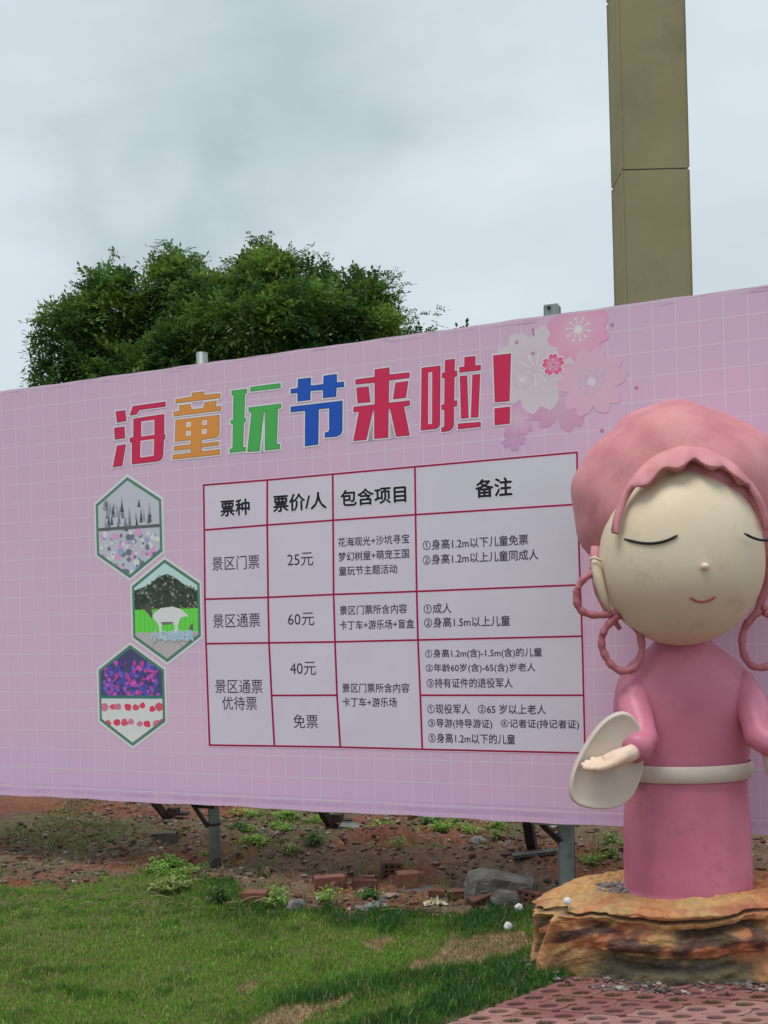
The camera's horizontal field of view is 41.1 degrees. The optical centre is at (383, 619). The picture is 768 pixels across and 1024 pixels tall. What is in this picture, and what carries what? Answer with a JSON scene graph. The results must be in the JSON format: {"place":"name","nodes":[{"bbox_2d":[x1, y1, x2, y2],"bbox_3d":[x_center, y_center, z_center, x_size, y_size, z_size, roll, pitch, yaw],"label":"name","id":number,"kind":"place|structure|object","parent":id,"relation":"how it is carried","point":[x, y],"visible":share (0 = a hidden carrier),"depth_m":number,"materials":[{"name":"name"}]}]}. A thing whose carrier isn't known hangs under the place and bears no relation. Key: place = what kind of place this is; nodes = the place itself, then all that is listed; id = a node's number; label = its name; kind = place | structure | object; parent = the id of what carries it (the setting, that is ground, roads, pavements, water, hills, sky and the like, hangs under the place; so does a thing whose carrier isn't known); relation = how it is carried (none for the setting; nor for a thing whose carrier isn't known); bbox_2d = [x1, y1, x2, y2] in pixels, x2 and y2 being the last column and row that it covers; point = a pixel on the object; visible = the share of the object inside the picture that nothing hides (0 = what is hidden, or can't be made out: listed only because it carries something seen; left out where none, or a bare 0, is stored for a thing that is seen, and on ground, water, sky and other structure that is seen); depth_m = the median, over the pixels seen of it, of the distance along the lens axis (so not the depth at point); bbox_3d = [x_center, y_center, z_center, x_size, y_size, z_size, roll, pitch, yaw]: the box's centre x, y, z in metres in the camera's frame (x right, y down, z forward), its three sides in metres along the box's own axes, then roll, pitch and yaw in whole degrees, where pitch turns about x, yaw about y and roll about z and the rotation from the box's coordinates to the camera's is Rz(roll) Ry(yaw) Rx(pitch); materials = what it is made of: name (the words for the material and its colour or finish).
{"place":"outdoors","nodes":[
{"label":"outdoors","id":0,"kind":"place"},
{"bbox_2d":[0,867,571,1023],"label":"lawn grass","id":1,"kind":"structure","parent":0,"point":[450,1004],"depth_m":4.82,"materials":[{"name":"green plant"}]},
{"bbox_2d":[0,795,767,1023],"bbox_3d":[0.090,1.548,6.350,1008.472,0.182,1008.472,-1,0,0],"label":"ground","id":2,"kind":"structure","parent":0,"point":[14,810],"depth_m":6.58,"materials":[{"name":"soil"}]},
{"bbox_2d":[145,860,169,872],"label":"weed plant","id":3,"kind":"object","parent":2,"relation":"on","point":[163,864],"visible":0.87,"depth_m":6.57,"materials":[{"name":"green plant"}]},
{"bbox_2d":[147,864,174,875],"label":"weed plant","id":4,"kind":"object","parent":2,"relation":"on","point":[157,869],"visible":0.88,"depth_m":6.50,"materials":[{"name":"green plant"}]},
{"bbox_2d":[147,852,183,868],"bbox_3d":[-1.424,1.578,6.688,0.265,0.112,0.221,-1,0,0],"label":"weed plant","id":5,"kind":"object","parent":2,"relation":"on","point":[170,861],"visible":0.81,"depth_m":6.67,"materials":[{"name":"green plant"}]},
{"bbox_2d":[155,831,177,843],"bbox_3d":[-1.593,1.592,7.491,0.158,0.081,0.104,-1,0,-3],"label":"brick","id":6,"kind":"object","parent":2,"relation":"on","point":[171,837],"visible":0.86,"depth_m":7.45,"materials":[{"name":"grey brick"}]},
{"bbox_2d":[148,874,192,891],"bbox_3d":[-1.277,1.577,6.131,0.283,0.089,0.283,-1,0,0],"label":"weed plant","id":7,"kind":"object","parent":2,"relation":"on","point":[171,881],"visible":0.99,"depth_m":6.11,"materials":[{"name":"green plant"}]},
{"bbox_2d":[168,864,200,878],"bbox_3d":[-1.250,1.584,6.421,0.204,0.091,0.247,-1,0,0],"label":"weed plant","id":8,"kind":"object","parent":2,"relation":"on","point":[181,874],"visible":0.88,"depth_m":6.40,"materials":[{"name":"green plant"}]},
{"bbox_2d":[174,859,194,868],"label":"weed plant","id":9,"kind":"object","parent":2,"relation":"on","point":[185,863],"visible":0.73,"depth_m":6.69,"materials":[{"name":"green plant"}]},
{"bbox_2d":[196,861,209,868],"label":"weed plant","id":10,"kind":"object","parent":2,"relation":"on","point":[199,864],"visible":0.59,"depth_m":6.70,"materials":[{"name":"green plant"}]},
{"bbox_2d":[199,848,208,856],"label":"weed plant","id":11,"kind":"object","parent":2,"relation":"on","point":[203,854],"visible":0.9,"depth_m":7.00,"materials":[{"name":"green plant"}]},
{"bbox_2d":[201,877,232,903],"bbox_3d":[-0.942,1.539,5.790,0.165,0.162,0.180,-1,0,-35],"label":"weed plant","id":12,"kind":"object","parent":2,"relation":"on","point":[219,895],"visible":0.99,"depth_m":5.78,"materials":[{"name":"green plant"}]},
{"bbox_2d":[18,230,447,387],"bbox_3d":[-2.649,-2.439,18.185,7.752,8.640,4.855,-1,0,0],"label":"locust tree","id":13,"kind":"object","parent":2,"relation":"on","point":[272,298],"visible":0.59,"depth_m":17.30,"materials":[{"name":"green plant"}]},
{"bbox_2d":[229,806,243,815],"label":"weed plant","id":14,"kind":"object","parent":2,"relation":"on","point":[235,809],"visible":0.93,"depth_m":8.46,"materials":[{"name":"green plant"}]},
{"bbox_2d":[227,821,247,830],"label":"weed plant","id":15,"kind":"object","parent":2,"relation":"on","point":[239,826],"visible":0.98,"depth_m":7.84,"materials":[{"name":"green plant"}]},
{"bbox_2d":[233,809,251,816],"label":"plant","id":16,"kind":"object","parent":2,"relation":"on","point":[238,811],"visible":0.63,"depth_m":8.45,"materials":[{"name":"plant"}]},
{"bbox_2d":[239,822,256,833],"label":"weed plant","id":17,"kind":"object","parent":2,"relation":"on","point":[250,827],"visible":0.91,"depth_m":7.85,"materials":[{"name":"green plant"}]},
{"bbox_2d":[242,807,263,816],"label":"weed plant","id":18,"kind":"object","parent":2,"relation":"on","point":[250,813],"visible":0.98,"depth_m":8.32,"materials":[{"name":"green plant"}]},
{"bbox_2d":[239,833,268,845],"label":"weed plant","id":19,"kind":"object","parent":2,"relation":"on","point":[256,838],"visible":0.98,"depth_m":7.25,"materials":[{"name":"green plant"}]},
{"bbox_2d":[240,889,269,902],"bbox_3d":[-0.724,1.570,5.766,0.154,0.091,0.103,-1,0,7],"label":"brick","id":20,"kind":"object","parent":2,"relation":"on","point":[246,893],"visible":0.57,"depth_m":5.73,"materials":[{"name":"red brick"}]},
{"bbox_2d":[261,884,289,905],"bbox_3d":[-0.597,1.538,5.705,0.178,0.117,0.217,-1,0,0],"label":"weed plant","id":21,"kind":"object","parent":2,"relation":"on","point":[274,896],"visible":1,"depth_m":5.71,"materials":[{"name":"green plant"}]},
{"bbox_2d":[268,820,287,828],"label":"weed plant","id":22,"kind":"object","parent":2,"relation":"on","point":[274,824],"visible":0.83,"depth_m":7.96,"materials":[{"name":"green plant"}]},
{"bbox_2d":[273,823,294,831],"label":"weed plant","id":23,"kind":"object","parent":2,"relation":"on","point":[286,828],"visible":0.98,"depth_m":7.73,"materials":[{"name":"green plant"}]},
{"bbox_2d":[271,809,298,819],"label":"weed plant","id":24,"kind":"object","parent":2,"relation":"on","point":[286,813],"visible":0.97,"depth_m":8.20,"materials":[{"name":"green plant"}]},
{"bbox_2d":[278,840,303,854],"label":"weed plant","id":25,"kind":"object","parent":2,"relation":"on","point":[294,848],"visible":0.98,"depth_m":6.95,"materials":[{"name":"green plant"}]},
{"bbox_2d":[286,898,306,911],"bbox_3d":[-0.481,1.573,5.628,0.136,0.091,0.051,-1,0,-34],"label":"stone","id":26,"kind":"object","parent":2,"relation":"on","point":[299,902],"visible":0.73,"depth_m":5.61,"materials":[{"name":"grey stone"}]},
{"bbox_2d":[296,831,326,845],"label":"weed plant","id":27,"kind":"object","parent":2,"relation":"on","point":[311,840],"visible":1,"depth_m":7.20,"materials":[{"name":"green plant"}]},
{"bbox_2d":[306,815,322,823],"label":"weed plant","id":28,"kind":"object","parent":2,"relation":"on","point":[313,818],"visible":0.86,"depth_m":8.12,"materials":[{"name":"green plant"}]},
{"bbox_2d":[313,882,342,905],"bbox_3d":[-0.313,1.533,5.714,0.176,0.127,0.166,-1,0,0],"label":"weed plant","id":29,"kind":"object","parent":2,"relation":"on","point":[326,897],"visible":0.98,"depth_m":5.70,"materials":[{"name":"green plant"}]},
{"bbox_2d":[312,873,346,891],"bbox_3d":[-0.325,1.560,6.076,0.192,0.090,0.103,-1,0,-14],"label":"brick","id":30,"kind":"object","parent":2,"relation":"on","point":[338,879],"visible":0.83,"depth_m":6.04,"materials":[{"name":"red brick"}]},
{"bbox_2d":[337,841,343,849],"bbox_3d":[-0.300,1.556,7.055,0.054,0.076,0.029,-1,0,-23],"label":"roof tile","id":31,"kind":"object","parent":2,"relation":"on","point":[340,844],"visible":0.91,"depth_m":7.04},
{"bbox_2d":[338,821,361,829],"bbox_3d":[-0.262,1.589,7.878,0.172,0.045,0.125,5,10,9],"label":"concrete slab","id":32,"kind":"object","parent":2,"relation":"on","point":[343,824],"depth_m":7.88,"materials":[{"name":"grey concrete"}]},
{"bbox_2d":[354,905,370,911],"bbox_3d":[-0.118,1.585,5.608,0.102,0.048,0.067,-1,0,-6],"label":"stone","id":33,"kind":"object","parent":2,"relation":"on","point":[360,907],"visible":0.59,"depth_m":5.59,"materials":[{"name":"grey stone"}]},
{"bbox_2d":[351,874,378,889],"bbox_3d":[-0.114,1.544,6.038,0.167,0.079,0.103,-1,0,3],"label":"brick","id":34,"kind":"object","parent":2,"relation":"on","point":[362,881],"visible":0.93,"depth_m":6.01,"materials":[{"name":"red brick"}]},
{"bbox_2d":[352,887,379,899],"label":"weed plant","id":35,"kind":"object","parent":2,"relation":"on","point":[369,892],"visible":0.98,"depth_m":5.77,"materials":[{"name":"green plant"}]},
{"bbox_2d":[364,900,386,906],"bbox_3d":[-0.047,1.562,5.650,0.133,0.030,0.084,-1,0,-6],"label":"plastic sheet","id":36,"kind":"object","parent":2,"relation":"on","point":[373,902],"visible":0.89,"depth_m":5.64,"materials":[{"name":"grey plastic"}]},
{"bbox_2d":[0,798,752,913],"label":"wild grass","id":37,"kind":"structure","parent":2,"relation":"on","point":[58,839],"depth_m":7.29,"materials":[{"name":"green plant"}]},
{"bbox_2d":[0,815,758,917],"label":"dry twigs","id":38,"kind":"object","parent":2,"relation":"on","point":[271,882],"visible":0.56,"depth_m":6.04,"materials":[{"name":"wood"}]},
{"bbox_2d":[365,819,395,827],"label":"weed plant","id":39,"kind":"object","parent":2,"relation":"on","point":[376,820],"visible":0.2,"depth_m":7.80,"materials":[{"name":"green plant"}]},
{"bbox_2d":[234,929,532,1023],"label":"dry straw","id":40,"kind":"object","parent":2,"relation":"on","point":[471,946],"visible":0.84,"depth_m":4.87,"materials":[{"name":"beige plant"}]},
{"bbox_2d":[0,285,767,885],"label":"billboard","id":41,"kind":"object","parent":2,"relation":"on","point":[326,581],"visible":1,"depth_m":6.05,"materials":[{"name":"pink plastic"}]},
{"bbox_2d":[0,798,767,915],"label":"soil crumbs","id":42,"kind":"object","parent":2,"relation":"on","point":[379,848],"visible":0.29,"depth_m":7.08,"materials":[{"name":"brown soil"}]},
{"bbox_2d":[0,815,767,914],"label":"rubble chips","id":43,"kind":"object","parent":2,"relation":"on","point":[760,867],"visible":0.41,"depth_m":7.27,"materials":[{"name":"stone"}]},
{"bbox_2d":[376,895,401,902],"bbox_3d":[0.024,1.578,5.724,0.163,0.075,0.109,-1,0,-17],"label":"stone","id":44,"kind":"object","parent":2,"relation":"on","point":[382,899],"visible":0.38,"depth_m":5.70,"materials":[{"name":"grey stone"}]},
{"bbox_2d":[380,860,402,878],"bbox_3d":[0.045,1.542,6.327,0.125,0.100,0.100,1,0,-6],"label":"hollow brick","id":45,"kind":"object","parent":2,"relation":"on","point":[387,867],"visible":0.78,"depth_m":6.28,"materials":[{"name":"brown brick"}]},
{"bbox_2d":[386,835,405,846],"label":"weed plant","id":46,"kind":"object","parent":2,"relation":"on","point":[398,842],"visible":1,"depth_m":7.01,"materials":[{"name":"green plant"}]},
{"bbox_2d":[394,869,420,888],"bbox_3d":[0.137,1.523,6.028,0.136,0.091,0.115,-1,0,-10],"label":"brick","id":47,"kind":"object","parent":2,"relation":"on","point":[409,878],"visible":0.91,"depth_m":5.98,"materials":[{"name":"red brick"}]},
{"bbox_2d":[394,886,434,893],"bbox_3d":[0.178,1.578,5.968,0.247,0.027,0.145,-1,0,6],"label":"concrete slab","id":48,"kind":"object","parent":2,"relation":"on","point":[418,890],"depth_m":5.95,"materials":[{"name":"grey concrete"}]},
{"bbox_2d":[408,824,425,831],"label":"weed plant","id":49,"kind":"object","parent":2,"relation":"on","point":[413,827],"visible":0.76,"depth_m":7.62,"materials":[{"name":"green plant"}]},
{"bbox_2d":[411,816,444,825],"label":"weed plant","id":50,"kind":"object","parent":2,"relation":"on","point":[426,821],"visible":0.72,"depth_m":7.87,"materials":[{"name":"green plant"}]},
{"bbox_2d":[423,896,447,905],"bbox_3d":[0.285,1.556,5.692,0.140,0.051,0.083,-1,0,-9],"label":"plastic wrapper","id":51,"kind":"object","parent":2,"relation":"on","point":[437,901],"visible":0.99,"depth_m":5.68,"materials":[{"name":"beige plastic"}]},
{"bbox_2d":[428,888,445,899],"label":"brick","id":52,"kind":"object","parent":2,"relation":"on","point":[434,892],"visible":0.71,"depth_m":5.82,"materials":[{"name":"red brick"}]},
{"bbox_2d":[424,819,451,831],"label":"weed plant","id":53,"kind":"object","parent":2,"relation":"on","point":[439,823],"visible":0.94,"depth_m":7.61,"materials":[{"name":"green plant"}]},
{"bbox_2d":[438,821,455,832],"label":"weed plant","id":54,"kind":"object","parent":2,"relation":"on","point":[445,828],"visible":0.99,"depth_m":7.55,"materials":[{"name":"green plant"}]},
{"bbox_2d":[445,818,460,824],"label":"weed plant","id":55,"kind":"object","parent":2,"relation":"on","point":[454,821],"visible":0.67,"depth_m":7.79,"materials":[{"name":"green plant"}]},
{"bbox_2d":[444,888,463,901],"bbox_3d":[0.423,1.560,5.792,0.157,0.067,0.098,-1,0,-6],"label":"brick","id":56,"kind":"object","parent":2,"relation":"on","point":[458,893],"visible":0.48,"depth_m":5.75,"materials":[{"name":"red brick"}]},
{"bbox_2d":[454,318,468,328],"bbox_3d":[0.969,-1.052,12.919,1.610,5.454,1.623,-1,0,0],"label":"sapling","id":57,"kind":"object","parent":2,"relation":"on","point":[467,323],"visible":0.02,"depth_m":12.89,"materials":[{"name":"green plant"}]},
{"bbox_2d":[455,821,485,832],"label":"weed plant","id":58,"kind":"object","parent":2,"relation":"on","point":[465,829],"visible":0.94,"depth_m":7.53,"materials":[{"name":"green plant"}]},
{"bbox_2d":[468,836,486,845],"bbox_3d":[0.660,1.566,7.229,0.138,0.075,0.099,-1,0,-11],"label":"stone","id":59,"kind":"object","parent":2,"relation":"on","point":[475,840],"visible":0.63,"depth_m":7.19,"materials":[{"name":"grey stone"}]},
{"bbox_2d":[486,823,496,828],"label":"weed plant","id":60,"kind":"object","parent":2,"relation":"on","point":[492,826],"visible":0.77,"depth_m":7.69,"materials":[{"name":"green plant"}]},
{"bbox_2d":[488,829,503,838],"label":"weed plant","id":61,"kind":"object","parent":2,"relation":"on","point":[494,834],"visible":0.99,"depth_m":7.25,"materials":[{"name":"green plant"}]},
{"bbox_2d":[489,821,507,826],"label":"weed plant","id":62,"kind":"object","parent":2,"relation":"on","point":[494,822],"visible":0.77,"depth_m":7.68,"materials":[{"name":"green plant"}]},
{"bbox_2d":[463,868,539,907],"bbox_3d":[0.653,1.497,5.695,0.421,0.220,0.288,-1,0,-7],"label":"rock","id":63,"kind":"object","parent":2,"relation":"on","point":[483,885],"visible":0.93,"depth_m":5.64,"materials":[{"name":"stone"}]},
{"bbox_2d":[494,821,509,829],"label":"weed plant","id":64,"kind":"object","parent":2,"relation":"on","point":[499,826],"visible":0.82,"depth_m":7.65,"materials":[{"name":"green plant"}]},
{"bbox_2d":[501,840,511,847],"bbox_3d":[0.771,1.403,6.421,0.024,0.015,0.104,-1,14,38],"label":"stick","id":65,"kind":"object","parent":2,"relation":"on","point":[508,842],"visible":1,"depth_m":6.41,"materials":[{"name":"brown wood"}]},
{"bbox_2d":[515,903,522,911],"bbox_3d":[0.725,1.561,5.537,0.050,0.058,0.043,-1,0,-17],"label":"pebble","id":66,"kind":"object","parent":2,"relation":"on","point":[519,904],"visible":0.59,"depth_m":5.53,"materials":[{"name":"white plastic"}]},
{"bbox_2d":[510,848,557,858],"bbox_3d":[0.969,1.501,6.587,0.311,0.032,0.109,-4,0,-7],"label":"concrete slab","id":67,"kind":"object","parent":2,"relation":"on","point":[533,853],"depth_m":6.55,"materials":[{"name":"grey concrete"}]},
{"bbox_2d":[575,854,604,865],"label":"weed plant","id":68,"kind":"object","parent":2,"relation":"on","point":[593,858],"visible":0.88,"depth_m":6.53,"materials":[{"name":"green plant"}]},
{"bbox_2d":[589,827,605,865],"bbox_3d":[1.337,1.445,6.465,0.119,0.277,0.087,-1,0,-24],"label":"weed plant","id":69,"kind":"object","parent":2,"relation":"on","point":[597,854],"visible":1,"depth_m":6.46,"materials":[{"name":"green plant"}]},
{"bbox_2d":[595,827,623,845],"bbox_3d":[1.522,1.467,6.888,0.230,0.153,0.164,-1,0,-40],"label":"weed plant","id":70,"kind":"object","parent":2,"relation":"on","point":[610,840],"visible":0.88,"depth_m":6.88,"materials":[{"name":"green plant"}]},
{"bbox_2d":[596,845,623,852],"bbox_3d":[1.483,1.523,6.710,0.163,0.076,0.108,-1,0,-6],"label":"brick","id":71,"kind":"object","parent":2,"relation":"on","point":[614,846],"visible":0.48,"depth_m":6.69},
{"bbox_2d":[601,844,621,860],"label":"weed plant","id":72,"kind":"object","parent":2,"relation":"on","point":[612,851],"visible":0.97,"depth_m":6.60,"materials":[{"name":"green plant"}]},
{"bbox_2d":[520,956,767,994],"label":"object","id":73,"kind":"object","parent":2,"relation":"on","point":[625,987],"visible":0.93,"depth_m":4.38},
{"bbox_2d":[530,870,767,985],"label":"painted rock","id":74,"kind":"object","parent":2,"relation":"on","point":[605,924],"visible":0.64,"depth_m":4.44,"materials":[{"name":"stone"}]},
{"bbox_2d":[563,897,571,904],"bbox_3d":[0.815,1.248,4.550,0.042,0.033,0.032,-1,0,0],"label":"lump","id":75,"kind":"object","parent":74,"relation":"on","point":[567,900],"visible":1,"depth_m":4.54,"materials":[{"name":"white stone"}]},
{"bbox_2d":[569,399,767,899],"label":"girl statue","id":76,"kind":"object","parent":74,"relation":"on","point":[669,498],"visible":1,"depth_m":4.55,"materials":[{"name":"pink paint"}]},
{"bbox_2d":[606,0,692,305],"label":"gate pillar","id":77,"kind":"structure","parent":2,"relation":"on","point":[649,150],"depth_m":9.00,"materials":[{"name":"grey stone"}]},
{"bbox_2d":[0,0,767,390],"label":"sky","id":78,"kind":"structure","parent":0,"point":[462,147],"materials":[{"name":"white"}]},
{"bbox_2d":[504,922,512,931],"bbox_3d":[0.635,1.565,5.230,0.050,0.049,0.038,-1,0,-17],"label":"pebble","id":79,"kind":"object","parent":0,"point":[507,925],"visible":0.98,"depth_m":5.21,"materials":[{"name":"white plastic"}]},
{"bbox_2d":[448,976,767,1023],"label":"paved path","id":80,"kind":"structure","parent":0,"point":[720,1011],"depth_m":4.17,"materials":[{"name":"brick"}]}
]}

